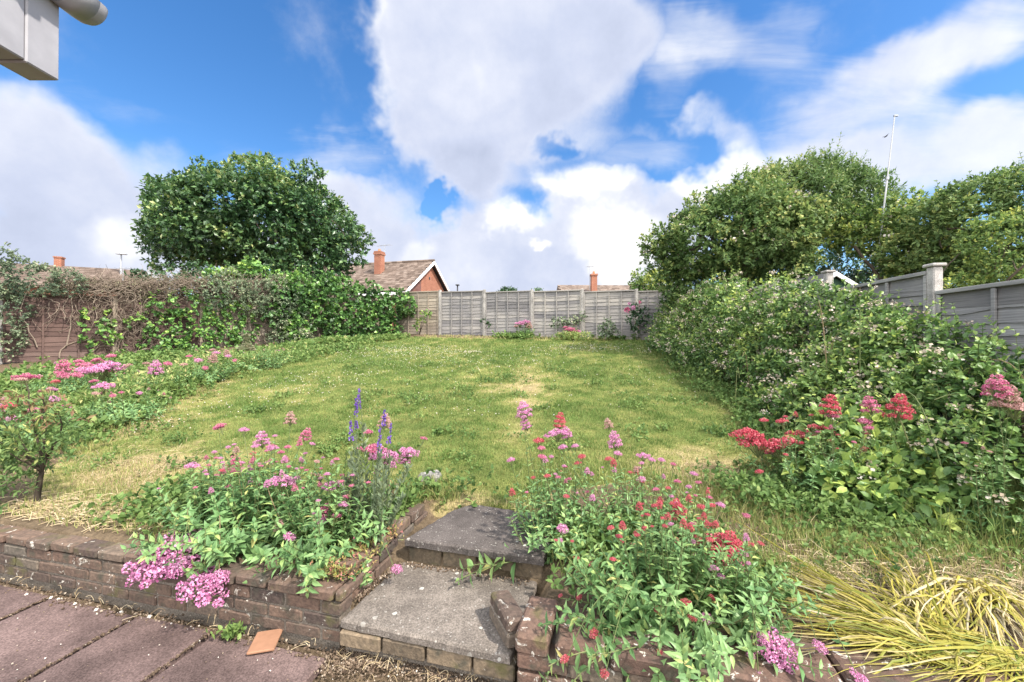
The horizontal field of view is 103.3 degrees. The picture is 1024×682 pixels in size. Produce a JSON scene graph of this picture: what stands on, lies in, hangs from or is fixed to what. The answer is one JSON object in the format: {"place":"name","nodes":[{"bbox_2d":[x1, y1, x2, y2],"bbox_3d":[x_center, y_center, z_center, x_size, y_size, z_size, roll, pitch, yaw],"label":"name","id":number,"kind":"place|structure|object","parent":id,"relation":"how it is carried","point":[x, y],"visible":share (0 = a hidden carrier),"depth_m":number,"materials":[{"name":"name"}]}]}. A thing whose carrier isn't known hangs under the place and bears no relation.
{"place":"outdoors","nodes":[
{"label":"outdoors","id":0,"kind":"place"},
{"bbox_2d":[0,585,325,681],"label":"patio paving","id":1,"kind":"structure","parent":0,"point":[132,647],"depth_m":2.04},
{"bbox_2d":[206,618,246,642],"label":"patio weed","id":2,"kind":"object","parent":1,"relation":"on","point":[230,631],"visible":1,"depth_m":2.13,"materials":[{"name":"green plant"}]},
{"bbox_2d":[246,629,282,654],"bbox_3d":[-1.274,1.552,2.095,0.125,0.014,0.155,0,0,-14],"label":"broken tile","id":3,"kind":"object","parent":1,"relation":"on","point":[265,641],"visible":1,"depth_m":2.08,"materials":[{"name":"ceramic"}]},
{"bbox_2d":[0,505,530,681],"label":"earth crumbs","id":4,"kind":"object","parent":1,"relation":"on","point":[351,659],"visible":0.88,"depth_m":2.04,"materials":[{"name":"brown soil"}]},
{"bbox_2d":[480,318,490,327],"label":"leggy shrub","id":5,"kind":"object","parent":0,"point":[487,323],"visible":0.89,"depth_m":15.99,"materials":[{"name":"green plant"}]},
{"bbox_2d":[0,334,1023,681],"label":"ground","id":6,"kind":"structure","parent":0,"point":[400,554],"depth_m":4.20,"materials":[{"name":"green plant"}]},
{"bbox_2d":[0,373,88,441],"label":"valerian","id":7,"kind":"object","parent":6,"relation":"on","point":[24,377],"visible":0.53,"depth_m":4.67,"materials":[{"name":"green plant"}]},
{"bbox_2d":[0,242,89,361],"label":"cotoneaster","id":8,"kind":"object","parent":6,"relation":"on","point":[21,289],"visible":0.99,"depth_m":9.63,"materials":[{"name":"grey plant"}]},
{"bbox_2d":[0,373,96,517],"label":"sapling","id":9,"kind":"object","parent":6,"relation":"on","point":[9,460],"visible":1,"depth_m":3.08,"materials":[{"name":"green plant"}]},
{"bbox_2d":[0,0,107,80],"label":"house eave","id":10,"kind":"object","parent":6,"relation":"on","point":[29,39],"visible":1,"depth_m":1.25,"materials":[{"name":"white plastic"}]},
{"bbox_2d":[20,359,110,395],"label":"valerian","id":11,"kind":"object","parent":6,"relation":"on","point":[62,373],"visible":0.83,"depth_m":6.37,"materials":[{"name":"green plant"}]},
{"bbox_2d":[0,256,153,295],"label":"tiled house","id":12,"kind":"structure","parent":6,"relation":"on","point":[59,261],"depth_m":28.98,"materials":[{"name":"brown tile"}]},
{"bbox_2d":[64,354,149,391],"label":"valerian","id":13,"kind":"object","parent":6,"relation":"on","point":[108,370],"visible":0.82,"depth_m":6.53,"materials":[{"name":"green plant"}]},
{"bbox_2d":[115,253,127,273],"bbox_3d":[-28.854,-3.379,29.958,0.751,6.253,0.310,0,0,0],"label":"street lamp","id":14,"kind":"object","parent":6,"relation":"on","point":[120,254],"visible":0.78,"depth_m":29.98,"materials":[{"name":"grey metal"}]},
{"bbox_2d":[76,379,176,424],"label":"valerian","id":15,"kind":"object","parent":6,"relation":"on","point":[148,409],"visible":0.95,"depth_m":5.03,"materials":[{"name":"green plant"}]},
{"bbox_2d":[124,268,149,288],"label":"spiky shrub","id":16,"kind":"object","parent":6,"relation":"on","point":[138,271],"visible":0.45,"depth_m":21.74,"materials":[{"name":"green plant"}]},
{"bbox_2d":[115,360,188,388],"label":"valerian","id":17,"kind":"object","parent":6,"relation":"on","point":[157,369],"visible":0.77,"depth_m":6.51,"materials":[{"name":"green plant"}]},
{"bbox_2d":[147,267,158,277],"bbox_3d":[-19.337,-2.300,21.926,0.637,3.589,0.503,0,0,38],"label":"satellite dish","id":18,"kind":"object","parent":6,"relation":"on","point":[149,271],"visible":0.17,"depth_m":21.97,"materials":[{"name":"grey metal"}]},
{"bbox_2d":[120,446,256,607],"bbox_3d":[-1.938,1.078,2.522,0.793,0.740,0.922,0,0,0],"label":"valerian","id":19,"kind":"object","parent":6,"relation":"on","point":[161,550],"visible":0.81,"depth_m":2.38,"materials":[{"name":"green plant"}]},
{"bbox_2d":[0,280,390,363],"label":"garden fence","id":20,"kind":"object","parent":6,"relation":"on","point":[52,343],"visible":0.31,"depth_m":10.68,"materials":[{"name":"wood"}]},
{"bbox_2d":[76,307,127,355],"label":"ivy","id":21,"kind":"object","parent":20,"relation":"attached to","point":[99,325],"visible":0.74,"depth_m":10.59,"materials":[{"name":"green plant"}]},
{"bbox_2d":[13,263,320,357],"bbox_3d":[-9.533,-0.967,12.255,0.670,3.120,7.241,0,-1,41],"label":"dead vine","id":22,"kind":"object","parent":20,"relation":"attached to","point":[109,285],"visible":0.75,"depth_m":11.15,"materials":[{"name":"brown plant"}]},
{"bbox_2d":[121,286,261,351],"bbox_3d":[-9.506,-0.411,12.261,1.097,2.468,3.357,0,-1,42],"label":"ivy","id":23,"kind":"object","parent":20,"relation":"attached to","point":[183,343],"visible":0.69,"depth_m":11.99,"materials":[{"name":"green plant"}]},
{"bbox_2d":[200,255,304,292],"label":"ivy","id":24,"kind":"object","parent":20,"relation":"attached to","point":[257,265],"visible":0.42,"depth_m":13.40,"materials":[{"name":"green plant"}]},
{"bbox_2d":[258,266,418,342],"bbox_3d":[-6.348,-0.966,15.500,5.978,3.410,1.759,0,-1,-41],"label":"ivy","id":25,"kind":"object","parent":20,"relation":"attached to","point":[332,319],"visible":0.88,"depth_m":15.09,"materials":[{"name":"green plant"}]},
{"bbox_2d":[176,348,239,383],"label":"valerian","id":26,"kind":"object","parent":6,"relation":"on","point":[222,374],"visible":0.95,"depth_m":7.39,"materials":[{"name":"green plant"}]},
{"bbox_2d":[0,503,427,653],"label":"brick retaining wall","id":27,"kind":"structure","parent":6,"relation":"on","point":[72,564],"depth_m":2.37,"materials":[{"name":"brown brick"}]},
{"bbox_2d":[310,520,405,581],"bbox_3d":[-0.889,1.220,2.392,0.388,0.154,0.528,0,0,9],"label":"stonecrop","id":28,"kind":"object","parent":27,"relation":"on","point":[335,570],"visible":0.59,"depth_m":2.24,"materials":[{"name":"green plant"}]},
{"bbox_2d":[146,246,342,294],"bbox_3d":[-8.799,-1.485,14.312,1.160,3.610,6.143,0,-1,41],"label":"overgrown hedge","id":29,"kind":"object","parent":6,"relation":"on","point":[200,269],"visible":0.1,"depth_m":13.78,"materials":[{"name":"green plant"}]},
{"bbox_2d":[236,333,255,351],"bbox_3d":[-7.210,0.071,11.005,0.571,0.609,0.607,0,0,0],"label":"mullein","id":30,"kind":"object","parent":6,"relation":"on","point":[246,345],"visible":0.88,"depth_m":10.95,"materials":[{"name":"green plant"}]},
{"bbox_2d":[174,411,323,581],"bbox_3d":[-1.681,0.950,2.759,0.777,0.806,1.195,0,0,-27],"label":"valerian","id":31,"kind":"object","parent":6,"relation":"on","point":[236,540],"visible":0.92,"depth_m":2.52,"materials":[{"name":"green plant"}]},
{"bbox_2d":[129,149,376,291],"bbox_3d":[-11.139,-4.135,17.450,8.347,8.001,8.530,0,0,-35],"label":"bay tree","id":32,"kind":"object","parent":6,"relation":"on","point":[300,220],"visible":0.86,"depth_m":15.44,"materials":[{"name":"green plant"}]},
{"bbox_2d":[194,265,313,343],"bbox_3d":[-8.290,-0.842,13.293,1.188,3.020,3.423,0,-1,45],"label":"cotoneaster","id":33,"kind":"object","parent":6,"relation":"on","point":[248,294],"visible":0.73,"depth_m":13.16,"materials":[{"name":"green plant"}]},
{"bbox_2d":[223,340,292,370],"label":"valerian","id":34,"kind":"object","parent":6,"relation":"on","point":[265,361],"visible":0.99,"depth_m":8.86,"materials":[{"name":"green plant"}]},
{"bbox_2d":[243,412,426,598],"bbox_3d":[-1.047,0.936,2.494,0.914,0.885,0.880,0,0,0],"label":"valerian","id":35,"kind":"object","parent":6,"relation":"on","point":[306,552],"visible":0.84,"depth_m":2.39,"materials":[{"name":"green plant"}]},
{"bbox_2d":[340,379,372,540],"bbox_3d":[-0.980,0.765,2.545,0.210,1.046,0.190,0,0,0],"label":"purple toadflax","id":36,"kind":"object","parent":6,"relation":"on","point":[359,484],"visible":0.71,"depth_m":2.57,"materials":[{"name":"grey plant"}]},
{"bbox_2d":[267,249,449,330],"bbox_3d":[-12.712,-3.360,32.694,14.030,7.050,8.663,0,0,14],"label":"brick bungalow","id":37,"kind":"object","parent":6,"relation":"on","point":[416,275],"visible":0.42,"depth_m":30.16,"materials":[{"name":"tile"}]},
{"bbox_2d":[359,410,424,555],"bbox_3d":[-0.772,0.867,2.580,0.207,0.856,0.452,0,0,36],"label":"purple toadflax","id":38,"kind":"object","parent":6,"relation":"on","point":[377,497],"visible":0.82,"depth_m":2.56,"materials":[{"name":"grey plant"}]},
{"bbox_2d":[133,342,694,432],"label":"clover flowers","id":39,"kind":"object","parent":6,"relation":"on","point":[420,365],"visible":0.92,"depth_m":9.15,"materials":[{"name":"white plant"}]},
{"bbox_2d":[412,309,431,334],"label":"climbing shrub","id":40,"kind":"object","parent":6,"relation":"on","point":[425,313],"visible":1,"depth_m":16.56,"materials":[{"name":"green plant"}]},
{"bbox_2d":[340,628,517,681],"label":"step riser","id":41,"kind":"object","parent":6,"relation":"on","point":[415,654],"visible":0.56,"depth_m":1.93,"materials":[{"name":"beige brick"}]},
{"bbox_2d":[341,562,536,664],"bbox_3d":[-0.353,1.421,2.207,0.895,0.042,0.608,0,0,16],"label":"concrete step","id":42,"kind":"object","parent":41,"relation":"on","point":[435,609],"visible":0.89,"depth_m":2.10,"materials":[{"name":"grey concrete"}]},
{"bbox_2d":[455,542,515,585],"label":"valerian sprig","id":43,"kind":"object","parent":42,"relation":"on","point":[490,564],"visible":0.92,"depth_m":2.34,"materials":[{"name":"green plant"}]},
{"bbox_2d":[489,590,522,648],"bbox_3d":[-0.021,1.335,1.961,0.108,0.134,0.250,0,0,-22],"label":"loose brick","id":44,"kind":"object","parent":42,"relation":"on","point":[505,613],"visible":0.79,"depth_m":1.91,"materials":[{"name":"beige brick"}]},
{"bbox_2d":[417,470,441,482],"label":"white flower clump","id":45,"kind":"object","parent":6,"relation":"on","point":[436,473],"visible":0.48,"depth_m":3.45,"materials":[{"name":"white plant"}]},
{"bbox_2d":[409,519,545,578],"bbox_3d":[-0.186,1.385,2.667,0.860,0.165,0.424,0,0,14],"label":"step riser","id":46,"kind":"object","parent":6,"relation":"on","point":[423,555],"visible":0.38,"depth_m":2.48,"materials":[{"name":"beige brick"}]},
{"bbox_2d":[405,505,555,565],"bbox_3d":[-0.163,1.262,2.725,0.885,0.048,0.632,0,0,16],"label":"concrete step","id":47,"kind":"object","parent":46,"relation":"on","point":[469,530],"visible":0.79,"depth_m":2.56,"materials":[{"name":"grey concrete"}]},
{"bbox_2d":[496,286,516,291],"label":"round bush","id":48,"kind":"object","parent":6,"relation":"on","point":[509,289],"visible":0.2,"depth_m":22.75,"materials":[{"name":"green plant"}]},
{"bbox_2d":[0,329,1023,632],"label":"undergrowth","id":49,"kind":"object","parent":6,"relation":"on","point":[766,485],"visible":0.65,"depth_m":4.07,"materials":[{"name":"green plant"}]},
{"bbox_2d":[0,437,1023,681],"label":"dry straw","id":50,"kind":"object","parent":6,"relation":"on","point":[48,507],"visible":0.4,"depth_m":2.69,"materials":[{"name":"beige plant"}]},
{"bbox_2d":[514,320,534,333],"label":"valerian","id":51,"kind":"object","parent":6,"relation":"on","point":[521,323],"visible":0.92,"depth_m":15.56,"materials":[{"name":"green plant"}]},
{"bbox_2d":[396,289,668,339],"bbox_3d":[0.442,-1.014,15.950,11.246,2.380,0.100,0,0,16],"label":"garden fence","id":52,"kind":"object","parent":6,"relation":"on","point":[459,312],"visible":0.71,"depth_m":15.91,"materials":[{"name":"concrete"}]},
{"bbox_2d":[505,400,595,563],"bbox_3d":[0.212,0.894,2.575,0.657,0.949,0.673,0,0,29],"label":"valerian","id":53,"kind":"object","parent":6,"relation":"on","point":[548,510],"visible":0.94,"depth_m":2.54,"materials":[{"name":"green plant"}]},
{"bbox_2d":[549,310,587,328],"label":"round shrub","id":54,"kind":"object","parent":6,"relation":"on","point":[568,322],"visible":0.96,"depth_m":15.13,"materials":[{"name":"green plant"}]},
{"bbox_2d":[563,326,581,338],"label":"valerian","id":55,"kind":"object","parent":6,"relation":"on","point":[569,329],"visible":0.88,"depth_m":14.84,"materials":[{"name":"pink plant"}]},
{"bbox_2d":[557,271,652,290],"bbox_3d":[9.510,-2.718,35.304,11.120,6.000,7.650,0,0,-1],"label":"brick bungalow","id":56,"kind":"object","parent":6,"relation":"on","point":[594,286],"visible":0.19,"depth_m":34.44,"materials":[{"name":"orange brick"}]},
{"bbox_2d":[587,266,593,289],"bbox_3d":[6.507,-5.229,33.653,0.602,2.000,0.560,0,0,-17],"label":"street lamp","id":57,"kind":"object","parent":56,"relation":"attached to","point":[589,275],"visible":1,"depth_m":33.63,"materials":[{"name":"grey metal"}]},
{"bbox_2d":[596,317,620,337],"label":"grey shrub","id":58,"kind":"object","parent":6,"relation":"on","point":[604,329],"visible":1,"depth_m":14.49,"materials":[{"name":"green plant"}]},
{"bbox_2d":[543,412,701,552],"bbox_3d":[0.651,0.903,2.562,1.017,0.797,0.713,0,0,21],"label":"valerian","id":59,"kind":"object","parent":6,"relation":"on","point":[627,507],"visible":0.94,"depth_m":2.59,"materials":[{"name":"green plant"}]},
{"bbox_2d":[624,299,652,332],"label":"rose bush","id":60,"kind":"object","parent":6,"relation":"on","point":[639,322],"visible":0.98,"depth_m":14.16,"materials":[{"name":"green plant"}]},
{"bbox_2d":[627,267,673,290],"bbox_3d":[6.855,-1.913,19.904,2.307,3.591,2.392,0,0,0],"label":"garden tree","id":61,"kind":"object","parent":6,"relation":"on","point":[642,282],"visible":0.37,"depth_m":19.75,"materials":[{"name":"green plant"}]},
{"bbox_2d":[537,495,833,681],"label":"valerian","id":62,"kind":"object","parent":6,"relation":"on","point":[626,598],"visible":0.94,"depth_m":1.77,"materials":[{"name":"green plant"}]},
{"bbox_2d":[632,486,763,596],"bbox_3d":[0.988,1.060,2.152,0.723,0.564,0.567,0,0,0],"label":"valerian","id":63,"kind":"object","parent":6,"relation":"on","point":[672,529],"visible":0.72,"depth_m":2.15,"materials":[{"name":"green plant"}]},
{"bbox_2d":[636,162,844,313],"bbox_3d":[6.042,-2.174,11.435,4.806,5.437,4.225,0,0,20],"label":"elder tree","id":64,"kind":"object","parent":6,"relation":"on","point":[739,239],"visible":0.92,"depth_m":10.23,"materials":[{"name":"green plant"}]},
{"bbox_2d":[515,596,1021,681],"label":"brick retaining wall","id":65,"kind":"structure","parent":6,"relation":"on","point":[535,646],"depth_m":1.64,"materials":[{"name":"brown brick"}]},
{"bbox_2d":[733,519,997,677],"bbox_3d":[1.485,1.228,2.140,0.869,0.156,1.269,0,0,0],"label":"iris clump","id":66,"kind":"object","parent":65,"relation":"on","point":[856,602],"visible":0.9,"depth_m":1.75,"materials":[{"name":"yellow plant"}]},
{"bbox_2d":[771,596,1023,681],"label":"iris clump","id":67,"kind":"object","parent":65,"relation":"on","point":[980,651],"visible":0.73,"depth_m":1.59,"materials":[{"name":"yellow plant"}]},
{"bbox_2d":[686,533,868,681],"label":"valerian","id":68,"kind":"object","parent":6,"relation":"on","point":[763,637],"visible":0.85,"depth_m":1.66,"materials":[{"name":"green plant"}]},
{"bbox_2d":[636,249,931,433],"bbox_3d":[4.234,-0.446,8.373,2.304,3.373,9.466,0,0,6],"label":"bramble thicket","id":69,"kind":"object","parent":6,"relation":"on","point":[722,325],"visible":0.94,"depth_m":5.96,"materials":[{"name":"green plant"}]},
{"bbox_2d":[728,411,866,491],"bbox_3d":[2.399,0.906,3.351,0.912,0.705,0.810,0,0,0],"label":"valerian","id":70,"kind":"object","parent":6,"relation":"on","point":[782,444],"visible":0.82,"depth_m":3.47,"materials":[{"name":"green plant"}]},
{"bbox_2d":[779,271,856,289],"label":"garden shed","id":71,"kind":"structure","parent":6,"relation":"on","point":[837,277],"depth_m":8.51,"materials":[{"name":"wood"}]},
{"bbox_2d":[731,132,919,271],"bbox_3d":[8.927,-2.603,12.097,4.602,6.106,4.705,0,0,-41],"label":"ash tree","id":72,"kind":"object","parent":6,"relation":"on","point":[817,174],"visible":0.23,"depth_m":11.00,"materials":[{"name":"green plant"}]},
{"bbox_2d":[754,236,916,283],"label":"holly hedge","id":73,"kind":"object","parent":6,"relation":"on","point":[865,273],"visible":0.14,"depth_m":13.89,"materials":[{"name":"green plant"}]},
{"bbox_2d":[683,263,1023,470],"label":"garden fence","id":74,"kind":"object","parent":6,"relation":"on","point":[1002,303],"visible":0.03,"depth_m":4.22,"materials":[{"name":"concrete"}]},
{"bbox_2d":[800,393,915,499],"bbox_3d":[2.613,0.820,3.181,0.674,0.884,0.530,0,0,15],"label":"valerian","id":75,"kind":"object","parent":6,"relation":"on","point":[831,414],"visible":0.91,"depth_m":3.04,"materials":[{"name":"green plant"}]},
{"bbox_2d":[786,535,972,647],"bbox_3d":[1.893,1.215,2.100,1.210,0.174,0.714,0,0,-30],"label":"iris clump","id":76,"kind":"object","parent":6,"relation":"on","point":[924,595],"visible":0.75,"depth_m":1.91,"materials":[{"name":"yellow plant"}]},
{"bbox_2d":[874,115,897,280],"bbox_3d":[9.229,-3.323,10.022,0.660,4.546,0.068,0,0,0],"label":"aerial mast","id":77,"kind":"object","parent":6,"relation":"on","point":[886,179],"visible":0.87,"depth_m":10.02,"materials":[{"name":"grey metal"}]},
{"bbox_2d":[763,398,1023,540],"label":"bramble shoot","id":78,"kind":"object","parent":6,"relation":"on","point":[920,491],"visible":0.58,"depth_m":3.00,"materials":[{"name":"green plant"}]},
{"bbox_2d":[772,289,1023,545],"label":"bramble thicket","id":79,"kind":"object","parent":6,"relation":"on","point":[940,389],"visible":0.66,"depth_m":3.38,"materials":[{"name":"green plant"}]},
{"bbox_2d":[815,180,981,282],"bbox_3d":[9.518,-1.625,10.079,2.631,4.694,3.133,0,0,-12],"label":"elder bush","id":80,"kind":"object","parent":6,"relation":"on","point":[870,224],"visible":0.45,"depth_m":10.07,"materials":[{"name":"green plant"}]},
{"bbox_2d":[866,151,1023,289],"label":"hawthorn tree","id":81,"kind":"object","parent":6,"relation":"on","point":[997,192],"visible":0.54,"depth_m":8.21,"materials":[{"name":"green plant"}]},
{"bbox_2d":[887,573,1023,666],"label":"iris clump","id":82,"kind":"object","parent":6,"relation":"on","point":[999,601],"visible":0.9,"depth_m":1.87,"materials":[{"name":"yellow plant"}]},
{"bbox_2d":[898,206,1023,289],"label":"privet bush","id":83,"kind":"object","parent":6,"relation":"on","point":[1013,270],"visible":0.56,"depth_m":6.90,"materials":[{"name":"green plant"}]},
{"bbox_2d":[956,373,1023,543],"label":"valerian","id":84,"kind":"object","parent":6,"relation":"on","point":[1007,392],"visible":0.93,"depth_m":2.59,"materials":[{"name":"green plant"}]},
{"bbox_2d":[0,333,1023,616],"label":"long grass","id":85,"kind":"structure","parent":0,"point":[1014,541],"depth_m":2.77,"materials":[{"name":"green plant"}]},
{"bbox_2d":[0,0,1023,295],"label":"sky","id":86,"kind":"structure","parent":0,"point":[522,145],"materials":[{"name":"blue"}]}
]}

